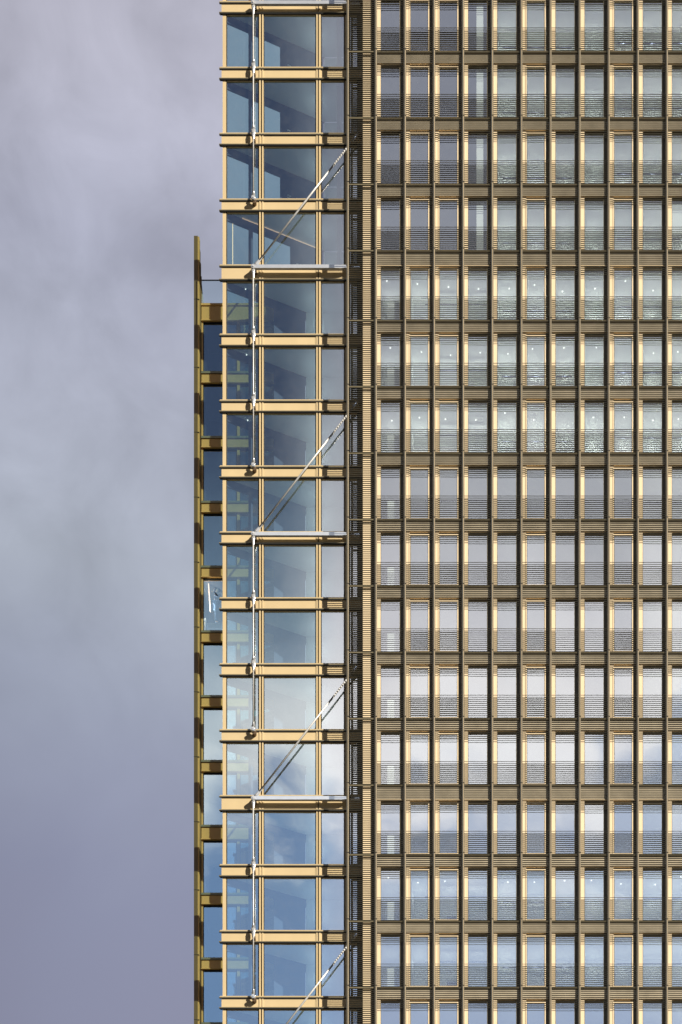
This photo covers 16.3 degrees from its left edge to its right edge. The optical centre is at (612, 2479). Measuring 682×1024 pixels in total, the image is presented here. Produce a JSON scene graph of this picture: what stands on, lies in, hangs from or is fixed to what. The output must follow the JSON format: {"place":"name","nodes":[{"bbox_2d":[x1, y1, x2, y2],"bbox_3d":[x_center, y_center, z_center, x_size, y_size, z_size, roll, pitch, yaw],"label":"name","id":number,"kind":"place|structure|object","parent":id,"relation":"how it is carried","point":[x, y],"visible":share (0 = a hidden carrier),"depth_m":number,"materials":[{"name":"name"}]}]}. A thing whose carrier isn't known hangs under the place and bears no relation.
{"place":"outdoors","nodes":[
{"label":"outdoors","id":0,"kind":"place"},
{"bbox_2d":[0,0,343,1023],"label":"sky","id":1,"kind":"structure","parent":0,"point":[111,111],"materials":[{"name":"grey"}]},
{"bbox_2d":[347,0,681,1023],"bbox_3d":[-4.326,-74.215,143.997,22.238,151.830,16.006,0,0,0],"label":"louvred tower","id":2,"kind":"structure","parent":0,"point":[515,288],"depth_m":136.16,"materials":[{"name":"brown metal"}]},
{"bbox_2d":[409,269,428,318],"bbox_3d":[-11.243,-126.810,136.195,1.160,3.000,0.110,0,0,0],"label":"window","id":3,"kind":"structure","parent":2,"relation":"in","point":[409,269],"depth_m":136.15,"materials":[{"name":"brown metal"}]},
{"bbox_2d":[409,335,428,385],"bbox_3d":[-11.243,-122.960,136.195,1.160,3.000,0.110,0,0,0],"label":"window","id":4,"kind":"structure","parent":2,"relation":"in","point":[410,336],"depth_m":136.15,"materials":[{"name":"brown metal"}]},
{"bbox_2d":[409,401,428,451],"bbox_3d":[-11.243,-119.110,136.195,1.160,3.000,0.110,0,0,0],"label":"window","id":5,"kind":"structure","parent":2,"relation":"in","point":[409,401],"depth_m":136.15,"materials":[{"name":"grey glass"}]},
{"bbox_2d":[409,468,428,517],"bbox_3d":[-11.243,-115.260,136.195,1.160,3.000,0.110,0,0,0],"label":"window","id":6,"kind":"structure","parent":2,"relation":"in","point":[410,469],"depth_m":136.15,"materials":[{"name":"brown metal"}]},
{"bbox_2d":[409,534,428,584],"bbox_3d":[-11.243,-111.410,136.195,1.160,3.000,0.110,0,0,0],"label":"window","id":7,"kind":"structure","parent":2,"relation":"in","point":[409,534],"depth_m":136.15,"materials":[{"name":"brown metal"}]},
{"bbox_2d":[409,600,428,650],"bbox_3d":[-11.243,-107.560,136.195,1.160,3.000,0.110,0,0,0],"label":"window","id":8,"kind":"structure","parent":2,"relation":"in","point":[409,600],"depth_m":136.15,"materials":[{"name":"grey glass"}]},
{"bbox_2d":[409,667,428,717],"bbox_3d":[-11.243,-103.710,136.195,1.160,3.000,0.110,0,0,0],"label":"window","id":9,"kind":"structure","parent":2,"relation":"in","point":[410,668],"depth_m":136.15,"materials":[{"name":"brown metal"}]},
{"bbox_2d":[409,733,428,783],"bbox_3d":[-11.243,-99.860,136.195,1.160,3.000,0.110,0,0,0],"label":"window","id":10,"kind":"structure","parent":2,"relation":"in","point":[409,733],"depth_m":136.15,"materials":[{"name":"brown metal"}]},
{"bbox_2d":[409,803,428,853],"bbox_3d":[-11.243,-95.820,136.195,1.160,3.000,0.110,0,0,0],"label":"window","id":11,"kind":"structure","parent":2,"relation":"in","point":[410,804],"depth_m":136.15,"materials":[{"name":"brown metal"}]},
{"bbox_2d":[409,869,428,919],"bbox_3d":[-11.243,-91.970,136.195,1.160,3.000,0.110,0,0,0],"label":"window","id":12,"kind":"structure","parent":2,"relation":"in","point":[409,869],"depth_m":136.15,"materials":[{"name":"glass"}]},
{"bbox_2d":[438,269,457,318],"bbox_3d":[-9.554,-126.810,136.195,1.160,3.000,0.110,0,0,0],"label":"window","id":13,"kind":"structure","parent":2,"relation":"in","point":[438,269],"depth_m":136.15,"materials":[{"name":"grey glass"}]},
{"bbox_2d":[438,335,457,385],"bbox_3d":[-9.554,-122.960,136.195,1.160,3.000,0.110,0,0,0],"label":"window","id":14,"kind":"structure","parent":2,"relation":"in","point":[439,336],"depth_m":136.15,"materials":[{"name":"brown metal"}]},
{"bbox_2d":[438,401,457,451],"bbox_3d":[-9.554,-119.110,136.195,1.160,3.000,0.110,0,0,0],"label":"window","id":15,"kind":"structure","parent":2,"relation":"in","point":[438,401],"depth_m":136.15,"materials":[{"name":"brown metal"}]},
{"bbox_2d":[438,468,457,517],"bbox_3d":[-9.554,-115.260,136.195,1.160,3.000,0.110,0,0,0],"label":"window","id":16,"kind":"structure","parent":2,"relation":"in","point":[439,469],"depth_m":136.15,"materials":[{"name":"brown metal"}]},
{"bbox_2d":[438,534,457,584],"bbox_3d":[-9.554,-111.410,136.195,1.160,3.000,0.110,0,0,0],"label":"window","id":17,"kind":"structure","parent":2,"relation":"in","point":[438,534],"depth_m":136.15,"materials":[{"name":"brown metal"}]},
{"bbox_2d":[438,600,457,650],"bbox_3d":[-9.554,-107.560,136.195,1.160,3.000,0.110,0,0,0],"label":"window","id":18,"kind":"structure","parent":2,"relation":"in","point":[438,600],"depth_m":136.15,"materials":[{"name":"grey glass"}]},
{"bbox_2d":[438,667,457,717],"bbox_3d":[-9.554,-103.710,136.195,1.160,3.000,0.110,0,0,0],"label":"window","id":19,"kind":"structure","parent":2,"relation":"in","point":[439,668],"depth_m":136.15,"materials":[{"name":"brown metal"}]},
{"bbox_2d":[438,733,457,783],"bbox_3d":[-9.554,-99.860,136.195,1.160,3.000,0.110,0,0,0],"label":"window","id":20,"kind":"structure","parent":2,"relation":"in","point":[438,733],"depth_m":136.15,"materials":[{"name":"brown metal"}]},
{"bbox_2d":[438,803,457,853],"bbox_3d":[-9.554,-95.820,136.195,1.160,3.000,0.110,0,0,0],"label":"window","id":21,"kind":"structure","parent":2,"relation":"in","point":[439,804],"depth_m":136.15,"materials":[{"name":"glass"}]},
{"bbox_2d":[438,869,457,919],"bbox_3d":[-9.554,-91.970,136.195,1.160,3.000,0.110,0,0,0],"label":"window","id":22,"kind":"structure","parent":2,"relation":"in","point":[438,869],"depth_m":136.15,"materials":[{"name":"brown metal"}]},
{"bbox_2d":[497,803,516,853],"bbox_3d":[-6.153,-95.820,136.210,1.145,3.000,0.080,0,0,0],"label":"window","id":23,"kind":"structure","parent":2,"relation":"in","point":[497,803],"depth_m":136.19,"materials":[{"name":"glass"}]},
{"bbox_2d":[526,269,545,318],"bbox_3d":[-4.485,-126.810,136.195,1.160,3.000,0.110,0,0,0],"label":"window","id":24,"kind":"structure","parent":2,"relation":"in","point":[526,269],"depth_m":136.15,"materials":[{"name":"brown metal"}]},
{"bbox_2d":[526,335,545,385],"bbox_3d":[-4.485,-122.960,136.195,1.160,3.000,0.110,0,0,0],"label":"window","id":25,"kind":"structure","parent":2,"relation":"in","point":[527,336],"depth_m":136.15,"materials":[{"name":"grey glass"}]},
{"bbox_2d":[526,401,545,451],"bbox_3d":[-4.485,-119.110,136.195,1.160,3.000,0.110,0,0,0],"label":"window","id":26,"kind":"structure","parent":2,"relation":"in","point":[526,401],"depth_m":136.15,"materials":[{"name":"brown metal"}]},
{"bbox_2d":[526,468,545,517],"bbox_3d":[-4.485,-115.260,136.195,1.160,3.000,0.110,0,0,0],"label":"window","id":27,"kind":"structure","parent":2,"relation":"in","point":[544,469],"depth_m":136.15,"materials":[{"name":"brown metal"}]},
{"bbox_2d":[526,534,545,584],"bbox_3d":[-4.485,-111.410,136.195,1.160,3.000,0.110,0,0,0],"label":"window","id":28,"kind":"structure","parent":2,"relation":"in","point":[526,534],"depth_m":136.15,"materials":[{"name":"grey glass"}]},
{"bbox_2d":[526,600,545,650],"bbox_3d":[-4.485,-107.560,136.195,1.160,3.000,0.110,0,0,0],"label":"window","id":29,"kind":"structure","parent":2,"relation":"in","point":[526,600],"depth_m":136.15,"materials":[{"name":"brown metal"}]},
{"bbox_2d":[526,667,545,717],"bbox_3d":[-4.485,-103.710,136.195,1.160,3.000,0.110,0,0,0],"label":"window","id":30,"kind":"structure","parent":2,"relation":"in","point":[544,668],"depth_m":136.15,"materials":[{"name":"grey glass"}]},
{"bbox_2d":[526,733,545,783],"bbox_3d":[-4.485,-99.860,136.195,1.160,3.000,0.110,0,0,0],"label":"window","id":31,"kind":"structure","parent":2,"relation":"in","point":[526,733],"depth_m":136.15,"materials":[{"name":"grey glass"}]},
{"bbox_2d":[526,803,545,853],"bbox_3d":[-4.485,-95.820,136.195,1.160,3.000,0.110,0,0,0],"label":"window","id":32,"kind":"structure","parent":2,"relation":"in","point":[544,804],"depth_m":136.15,"materials":[{"name":"grey glass"}]},
{"bbox_2d":[526,869,545,919],"bbox_3d":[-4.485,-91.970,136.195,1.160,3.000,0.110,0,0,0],"label":"window","id":33,"kind":"structure","parent":2,"relation":"in","point":[526,869],"depth_m":136.15,"materials":[{"name":"brown metal"}]},
{"bbox_2d":[555,803,574,853],"bbox_3d":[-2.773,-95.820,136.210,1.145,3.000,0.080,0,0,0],"label":"window","id":34,"kind":"structure","parent":2,"relation":"in","point":[555,803],"depth_m":136.19,"materials":[{"name":"brown metal"}]},
{"bbox_2d":[584,803,603,853],"bbox_3d":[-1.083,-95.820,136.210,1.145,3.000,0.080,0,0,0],"label":"window","id":35,"kind":"structure","parent":2,"relation":"in","point":[584,803],"depth_m":136.19,"materials":[{"name":"grey glass"}]},
{"bbox_2d":[613,269,632,318],"bbox_3d":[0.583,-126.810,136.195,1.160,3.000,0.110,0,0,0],"label":"window","id":36,"kind":"structure","parent":2,"relation":"in","point":[613,269],"depth_m":136.15,"materials":[{"name":"brown metal"}]},
{"bbox_2d":[613,335,632,385],"bbox_3d":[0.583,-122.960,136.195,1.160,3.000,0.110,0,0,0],"label":"window","id":37,"kind":"structure","parent":2,"relation":"in","point":[614,336],"depth_m":136.15,"materials":[{"name":"brown metal"}]},
{"bbox_2d":[613,401,632,451],"bbox_3d":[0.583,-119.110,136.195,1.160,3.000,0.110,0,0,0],"label":"window","id":38,"kind":"structure","parent":2,"relation":"in","point":[613,401],"depth_m":136.15,"materials":[{"name":"grey glass"}]},
{"bbox_2d":[613,468,632,517],"bbox_3d":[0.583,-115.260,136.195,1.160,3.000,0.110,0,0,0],"label":"window","id":39,"kind":"structure","parent":2,"relation":"in","point":[614,469],"depth_m":136.15,"materials":[{"name":"brown metal"}]},
{"bbox_2d":[613,534,632,584],"bbox_3d":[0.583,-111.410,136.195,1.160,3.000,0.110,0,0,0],"label":"window","id":40,"kind":"structure","parent":2,"relation":"in","point":[613,534],"depth_m":136.15,"materials":[{"name":"brown metal"}]},
{"bbox_2d":[613,600,632,650],"bbox_3d":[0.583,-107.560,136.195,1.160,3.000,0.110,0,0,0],"label":"window","id":41,"kind":"structure","parent":2,"relation":"in","point":[613,600],"depth_m":136.15,"materials":[{"name":"brown metal"}]},
{"bbox_2d":[613,667,632,717],"bbox_3d":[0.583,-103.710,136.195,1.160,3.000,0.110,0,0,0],"label":"window","id":42,"kind":"structure","parent":2,"relation":"in","point":[614,668],"depth_m":136.15,"materials":[{"name":"brown metal"}]},
{"bbox_2d":[613,733,632,783],"bbox_3d":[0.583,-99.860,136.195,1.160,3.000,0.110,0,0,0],"label":"window","id":43,"kind":"structure","parent":2,"relation":"in","point":[613,733],"depth_m":136.15,"materials":[{"name":"brown metal"}]},
{"bbox_2d":[613,803,632,853],"bbox_3d":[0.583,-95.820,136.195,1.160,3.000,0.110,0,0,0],"label":"window","id":44,"kind":"structure","parent":2,"relation":"in","point":[614,804],"depth_m":136.15,"materials":[{"name":"brown metal"}]},
{"bbox_2d":[613,869,632,919],"bbox_3d":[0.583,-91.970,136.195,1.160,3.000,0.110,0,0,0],"label":"window","id":45,"kind":"structure","parent":2,"relation":"in","point":[613,869],"depth_m":136.15,"materials":[{"name":"brown metal"}]},
{"label":"ground","id":46,"kind":"structure","parent":0,"visible":0},
{"bbox_2d":[219,0,362,1023],"bbox_3d":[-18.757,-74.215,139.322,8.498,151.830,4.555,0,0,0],"label":"glazed corner wing","id":47,"kind":"structure","parent":46,"relation":"on","point":[302,89],"depth_m":137.54,"materials":[{"name":"blue glass"}]},
{"bbox_2d":[194,236,273,1023],"bbox_3d":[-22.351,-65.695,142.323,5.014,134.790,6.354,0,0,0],"label":"wing","id":48,"kind":"structure","parent":47,"relation":"attached to","point":[208,660],"depth_m":139.56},
{"bbox_2d":[207,623,222,629],"bbox_3d":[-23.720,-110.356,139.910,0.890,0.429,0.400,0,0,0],"label":"window pane","id":49,"kind":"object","parent":48,"relation":"on","point":[214,626],"visible":0.92,"depth_m":139.76,"materials":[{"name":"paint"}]},
{"bbox_2d":[203,322,236,370],"bbox_3d":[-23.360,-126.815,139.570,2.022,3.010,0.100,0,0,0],"label":"window","id":50,"kind":"structure","parent":48,"relation":"in","point":[204,323],"depth_m":139.52,"materials":[{"name":"black metal"}]},
{"bbox_2d":[203,384,236,435],"bbox_3d":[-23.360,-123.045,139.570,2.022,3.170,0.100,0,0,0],"label":"window","id":51,"kind":"structure","parent":48,"relation":"in","point":[204,385],"depth_m":139.52,"materials":[{"name":"black metal"}]},
{"bbox_2d":[203,513,236,564],"bbox_3d":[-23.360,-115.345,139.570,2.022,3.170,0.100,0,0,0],"label":"window","id":52,"kind":"structure","parent":48,"relation":"in","point":[204,514],"depth_m":139.52,"materials":[{"name":"black metal"}]},
{"bbox_2d":[203,578,236,629],"bbox_3d":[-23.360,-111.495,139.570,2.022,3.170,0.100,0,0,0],"label":"window","id":53,"kind":"structure","parent":48,"relation":"in","point":[204,579],"depth_m":139.52,"materials":[{"name":"glass"}]},
{"bbox_2d":[203,772,236,824],"bbox_3d":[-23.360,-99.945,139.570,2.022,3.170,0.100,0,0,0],"label":"window","id":54,"kind":"structure","parent":48,"relation":"in","point":[204,773],"depth_m":139.52,"materials":[{"name":"blue glass"}]},
{"bbox_2d":[203,840,236,892],"bbox_3d":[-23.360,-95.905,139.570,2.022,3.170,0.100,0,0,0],"label":"window","id":55,"kind":"structure","parent":48,"relation":"in","point":[204,841],"depth_m":139.52,"materials":[{"name":"black metal"}]},
{"bbox_2d":[226,15,258,66],"bbox_3d":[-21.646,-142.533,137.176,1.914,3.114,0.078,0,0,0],"label":"window","id":56,"kind":"structure","parent":47,"relation":"in","point":[226,15],"depth_m":137.15,"materials":[{"name":"brown metal"}]},
{"bbox_2d":[226,81,258,132],"bbox_3d":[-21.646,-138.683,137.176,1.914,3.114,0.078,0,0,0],"label":"window","id":57,"kind":"structure","parent":47,"relation":"in","point":[226,81],"depth_m":137.15,"materials":[{"name":"brown metal"}]},
{"bbox_2d":[226,146,258,198],"bbox_3d":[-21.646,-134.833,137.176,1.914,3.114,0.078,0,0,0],"label":"window","id":58,"kind":"structure","parent":47,"relation":"in","point":[227,147],"depth_m":137.15,"materials":[{"name":"brown metal"}]},
{"bbox_2d":[226,212,258,263],"bbox_3d":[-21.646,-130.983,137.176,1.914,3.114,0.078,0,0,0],"label":"window","id":59,"kind":"structure","parent":47,"relation":"in","point":[228,213],"depth_m":137.15,"materials":[{"name":"brown metal"}]},
{"bbox_2d":[226,281,258,333],"bbox_3d":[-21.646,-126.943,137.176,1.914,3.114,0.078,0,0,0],"label":"window","id":60,"kind":"structure","parent":47,"relation":"in","point":[235,282],"depth_m":137.15,"materials":[{"name":"blue glass"}]},
{"bbox_2d":[226,347,258,398],"bbox_3d":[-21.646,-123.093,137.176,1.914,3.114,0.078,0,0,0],"label":"window","id":61,"kind":"structure","parent":47,"relation":"in","point":[226,347],"depth_m":137.15,"materials":[{"name":"brown metal"}]},
{"bbox_2d":[226,413,258,464],"bbox_3d":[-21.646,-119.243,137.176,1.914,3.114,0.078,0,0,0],"label":"window","id":62,"kind":"structure","parent":47,"relation":"in","point":[226,413],"depth_m":137.15,"materials":[{"name":"blue glass"}]},
{"bbox_2d":[226,479,258,530],"bbox_3d":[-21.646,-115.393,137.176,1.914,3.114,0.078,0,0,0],"label":"window","id":63,"kind":"structure","parent":47,"relation":"in","point":[226,479],"depth_m":137.15,"materials":[{"name":"brown metal"}]},
{"bbox_2d":[226,545,258,596],"bbox_3d":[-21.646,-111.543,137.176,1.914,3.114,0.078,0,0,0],"label":"window","id":64,"kind":"structure","parent":47,"relation":"in","point":[226,545],"depth_m":137.15,"materials":[{"name":"brown metal"}]},
{"bbox_2d":[226,611,258,662],"bbox_3d":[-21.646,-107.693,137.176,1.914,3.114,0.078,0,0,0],"label":"window","id":65,"kind":"structure","parent":47,"relation":"in","point":[226,611],"depth_m":137.15,"materials":[{"name":"brown metal"}]},
{"bbox_2d":[226,677,258,728],"bbox_3d":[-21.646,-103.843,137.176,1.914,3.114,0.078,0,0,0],"label":"window","id":66,"kind":"structure","parent":47,"relation":"in","point":[226,677],"depth_m":137.15,"materials":[{"name":"grey glass"}]},
{"bbox_2d":[226,743,258,794],"bbox_3d":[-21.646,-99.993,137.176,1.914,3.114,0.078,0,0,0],"label":"window","id":67,"kind":"structure","parent":47,"relation":"in","point":[226,743],"depth_m":137.15,"materials":[{"name":"blue glass"}]},
{"bbox_2d":[226,812,258,863],"bbox_3d":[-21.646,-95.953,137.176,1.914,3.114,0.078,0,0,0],"label":"window","id":68,"kind":"structure","parent":47,"relation":"in","point":[226,812],"depth_m":137.15,"materials":[{"name":"blue glass"}]},
{"bbox_2d":[226,878,258,929],"bbox_3d":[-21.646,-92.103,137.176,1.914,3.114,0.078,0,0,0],"label":"window","id":69,"kind":"structure","parent":47,"relation":"in","point":[226,878],"depth_m":137.15,"materials":[{"name":"blue glass"}]},
{"bbox_2d":[226,943,258,995],"bbox_3d":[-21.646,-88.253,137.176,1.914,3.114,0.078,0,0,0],"label":"window","id":70,"kind":"structure","parent":47,"relation":"in","point":[227,943],"depth_m":137.15,"materials":[{"name":"brown metal"}]},
{"bbox_2d":[264,15,315,66],"bbox_3d":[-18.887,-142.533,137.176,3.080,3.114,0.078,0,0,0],"label":"window","id":71,"kind":"structure","parent":47,"relation":"in","point":[264,15],"depth_m":137.15,"materials":[{"name":"blue metal"}]},
{"bbox_2d":[264,81,315,132],"bbox_3d":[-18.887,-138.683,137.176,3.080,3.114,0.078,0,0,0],"label":"window","id":72,"kind":"structure","parent":47,"relation":"in","point":[264,81],"depth_m":137.15,"materials":[{"name":"brown metal"}]},
{"bbox_2d":[264,146,315,198],"bbox_3d":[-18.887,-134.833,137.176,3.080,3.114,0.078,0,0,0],"label":"window","id":73,"kind":"structure","parent":47,"relation":"in","point":[265,147],"depth_m":137.15,"materials":[{"name":"blue glass"}]},
{"bbox_2d":[264,212,315,263],"bbox_3d":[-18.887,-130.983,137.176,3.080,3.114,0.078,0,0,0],"label":"window","id":74,"kind":"structure","parent":47,"relation":"in","point":[265,213],"depth_m":137.15,"materials":[{"name":"blue glass"}]},
{"bbox_2d":[264,281,315,333],"bbox_3d":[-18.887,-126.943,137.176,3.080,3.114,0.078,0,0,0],"label":"window","id":75,"kind":"structure","parent":47,"relation":"in","point":[269,282],"depth_m":137.15,"materials":[{"name":"blue glass"}]},
{"bbox_2d":[264,347,315,398],"bbox_3d":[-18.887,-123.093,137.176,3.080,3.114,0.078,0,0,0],"label":"window","id":76,"kind":"structure","parent":47,"relation":"in","point":[264,347],"depth_m":137.15,"materials":[{"name":"blue metal"}]},
{"bbox_2d":[264,413,315,464],"bbox_3d":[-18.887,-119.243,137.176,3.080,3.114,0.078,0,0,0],"label":"window","id":77,"kind":"structure","parent":47,"relation":"in","point":[264,413],"depth_m":137.15,"materials":[{"name":"blue metal"}]},
{"bbox_2d":[264,479,315,530],"bbox_3d":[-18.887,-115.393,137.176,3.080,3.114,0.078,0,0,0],"label":"window","id":78,"kind":"structure","parent":47,"relation":"in","point":[264,479],"depth_m":137.15,"materials":[{"name":"blue metal"}]},
{"bbox_2d":[264,545,315,596],"bbox_3d":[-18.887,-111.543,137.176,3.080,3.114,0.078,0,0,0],"label":"window","id":79,"kind":"structure","parent":47,"relation":"in","point":[264,545],"depth_m":137.15,"materials":[{"name":"blue metal"}]},
{"bbox_2d":[264,611,315,662],"bbox_3d":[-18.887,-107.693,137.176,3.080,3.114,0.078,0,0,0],"label":"window","id":80,"kind":"structure","parent":47,"relation":"in","point":[264,611],"depth_m":137.15,"materials":[{"name":"blue metal"}]},
{"bbox_2d":[264,677,315,728],"bbox_3d":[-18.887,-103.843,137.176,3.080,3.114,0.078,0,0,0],"label":"window","id":81,"kind":"structure","parent":47,"relation":"in","point":[264,677],"depth_m":137.19,"materials":[{"name":"grey glass"}]},
{"bbox_2d":[264,743,315,794],"bbox_3d":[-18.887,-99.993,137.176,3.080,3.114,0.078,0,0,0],"label":"window","id":82,"kind":"structure","parent":47,"relation":"in","point":[264,743],"depth_m":137.15,"materials":[{"name":"blue glass"}]},
{"bbox_2d":[264,812,315,863],"bbox_3d":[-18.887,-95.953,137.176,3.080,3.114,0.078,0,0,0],"label":"window","id":83,"kind":"structure","parent":47,"relation":"in","point":[264,812],"depth_m":137.15,"materials":[{"name":"blue metal"}]},
{"bbox_2d":[264,878,315,929],"bbox_3d":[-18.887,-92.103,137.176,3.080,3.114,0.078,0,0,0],"label":"window","id":84,"kind":"structure","parent":47,"relation":"in","point":[264,878],"depth_m":137.15,"materials":[{"name":"blue metal"}]},
{"bbox_2d":[264,943,315,995],"bbox_3d":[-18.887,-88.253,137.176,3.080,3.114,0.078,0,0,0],"label":"window","id":85,"kind":"structure","parent":47,"relation":"in","point":[264,943],"depth_m":137.15,"materials":[{"name":"blue metal"}]},
{"bbox_2d":[264,1009,315,1023],"bbox_3d":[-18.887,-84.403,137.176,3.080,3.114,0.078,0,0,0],"label":"window","id":86,"kind":"structure","parent":47,"relation":"in","point":[264,1009],"depth_m":137.15,"materials":[{"name":"blue metal"}]},
{"bbox_2d":[251,132,362,472],"bbox_3d":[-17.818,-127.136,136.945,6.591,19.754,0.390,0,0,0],"label":"steel brace","id":87,"kind":"object","parent":47,"relation":"attached to","point":[255,266],"visible":1,"depth_m":136.83,"materials":[{"name":"white metal"}]},
{"bbox_2d":[251,662,362,1003],"bbox_3d":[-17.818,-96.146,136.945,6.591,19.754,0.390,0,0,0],"label":"steel brace","id":88,"kind":"object","parent":47,"relation":"attached to","point":[256,797],"visible":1,"depth_m":136.83,"materials":[{"name":"white metal"}]},
{"bbox_2d":[251,399,362,736],"bbox_3d":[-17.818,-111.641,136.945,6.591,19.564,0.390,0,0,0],"label":"steel brace","id":89,"kind":"object","parent":47,"relation":"attached to","point":[256,533],"visible":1,"depth_m":136.83,"materials":[{"name":"white metal"}]},
{"bbox_2d":[251,0,362,206],"bbox_3d":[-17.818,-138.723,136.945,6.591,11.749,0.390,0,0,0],"label":"steel brace","id":90,"kind":"object","parent":47,"relation":"attached to","point":[255,4],"visible":1,"depth_m":136.83,"materials":[{"name":"white metal"}]},
{"bbox_2d":[286,929,362,1023],"bbox_3d":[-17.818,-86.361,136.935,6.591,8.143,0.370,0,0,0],"label":"steel brace","id":91,"kind":"object","parent":47,"relation":"attached to","point":[320,980],"visible":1,"depth_m":136.83,"materials":[{"name":"white metal"}]},
{"bbox_2d":[321,15,344,66],"bbox_3d":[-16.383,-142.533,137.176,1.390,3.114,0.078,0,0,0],"label":"window","id":92,"kind":"structure","parent":47,"relation":"in","point":[321,15],"depth_m":137.15,"materials":[{"name":"blue glass"}]},
{"bbox_2d":[321,81,344,132],"bbox_3d":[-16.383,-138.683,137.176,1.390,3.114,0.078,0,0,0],"label":"window","id":93,"kind":"structure","parent":47,"relation":"in","point":[321,81],"depth_m":137.15,"materials":[{"name":"blue glass"}]},
{"bbox_2d":[321,146,344,198],"bbox_3d":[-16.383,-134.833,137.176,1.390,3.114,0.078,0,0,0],"label":"window","id":94,"kind":"structure","parent":47,"relation":"in","point":[323,147],"depth_m":137.15,"materials":[{"name":"blue metal"}]},
{"bbox_2d":[321,212,344,263],"bbox_3d":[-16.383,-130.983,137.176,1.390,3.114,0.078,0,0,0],"label":"window","id":95,"kind":"structure","parent":47,"relation":"in","point":[323,213],"depth_m":137.15,"materials":[{"name":"blue glass"}]},
{"bbox_2d":[321,281,344,333],"bbox_3d":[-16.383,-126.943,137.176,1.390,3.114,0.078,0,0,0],"label":"window","id":96,"kind":"structure","parent":47,"relation":"in","point":[323,282],"depth_m":137.15,"materials":[{"name":"blue metal"}]},
{"bbox_2d":[321,347,344,398],"bbox_3d":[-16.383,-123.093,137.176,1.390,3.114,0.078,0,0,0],"label":"window","id":97,"kind":"structure","parent":47,"relation":"in","point":[321,347],"depth_m":137.15,"materials":[{"name":"blue metal"}]},
{"bbox_2d":[321,413,344,464],"bbox_3d":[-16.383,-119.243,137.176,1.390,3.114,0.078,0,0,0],"label":"window","id":98,"kind":"structure","parent":47,"relation":"in","point":[321,413],"depth_m":137.15,"materials":[{"name":"glass"}]},
{"bbox_2d":[321,479,344,530],"bbox_3d":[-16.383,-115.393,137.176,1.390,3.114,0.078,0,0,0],"label":"window","id":99,"kind":"structure","parent":47,"relation":"in","point":[321,479],"depth_m":137.15,"materials":[{"name":"blue metal"}]},
{"bbox_2d":[321,545,344,596],"bbox_3d":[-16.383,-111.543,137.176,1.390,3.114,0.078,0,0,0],"label":"window","id":100,"kind":"structure","parent":47,"relation":"in","point":[321,545],"depth_m":137.15,"materials":[{"name":"grey glass"}]},
{"bbox_2d":[321,611,344,662],"bbox_3d":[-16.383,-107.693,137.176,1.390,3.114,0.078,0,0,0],"label":"window","id":101,"kind":"structure","parent":47,"relation":"in","point":[321,611],"depth_m":137.15,"materials":[{"name":"grey metal"}]},
{"bbox_2d":[321,677,344,728],"bbox_3d":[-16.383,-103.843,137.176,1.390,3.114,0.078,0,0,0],"label":"window","id":102,"kind":"structure","parent":47,"relation":"in","point":[321,677],"depth_m":137.15,"materials":[{"name":"grey metal"}]},
{"bbox_2d":[321,743,344,794],"bbox_3d":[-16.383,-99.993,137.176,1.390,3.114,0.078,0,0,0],"label":"window","id":103,"kind":"structure","parent":47,"relation":"in","point":[321,743],"depth_m":137.15,"materials":[{"name":"blue metal"}]},
{"bbox_2d":[321,812,344,863],"bbox_3d":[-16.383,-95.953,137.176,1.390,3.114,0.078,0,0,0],"label":"window","id":104,"kind":"structure","parent":47,"relation":"in","point":[321,812],"depth_m":137.15,"materials":[{"name":"blue metal"}]},
{"bbox_2d":[321,878,344,929],"bbox_3d":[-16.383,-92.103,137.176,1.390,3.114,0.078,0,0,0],"label":"window","id":105,"kind":"structure","parent":47,"relation":"in","point":[321,878],"depth_m":137.15,"materials":[{"name":"blue glass"}]},
{"bbox_2d":[321,943,344,995],"bbox_3d":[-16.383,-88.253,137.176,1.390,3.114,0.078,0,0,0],"label":"window","id":106,"kind":"structure","parent":47,"relation":"in","point":[322,943],"depth_m":137.15,"materials":[{"name":"brown metal"}]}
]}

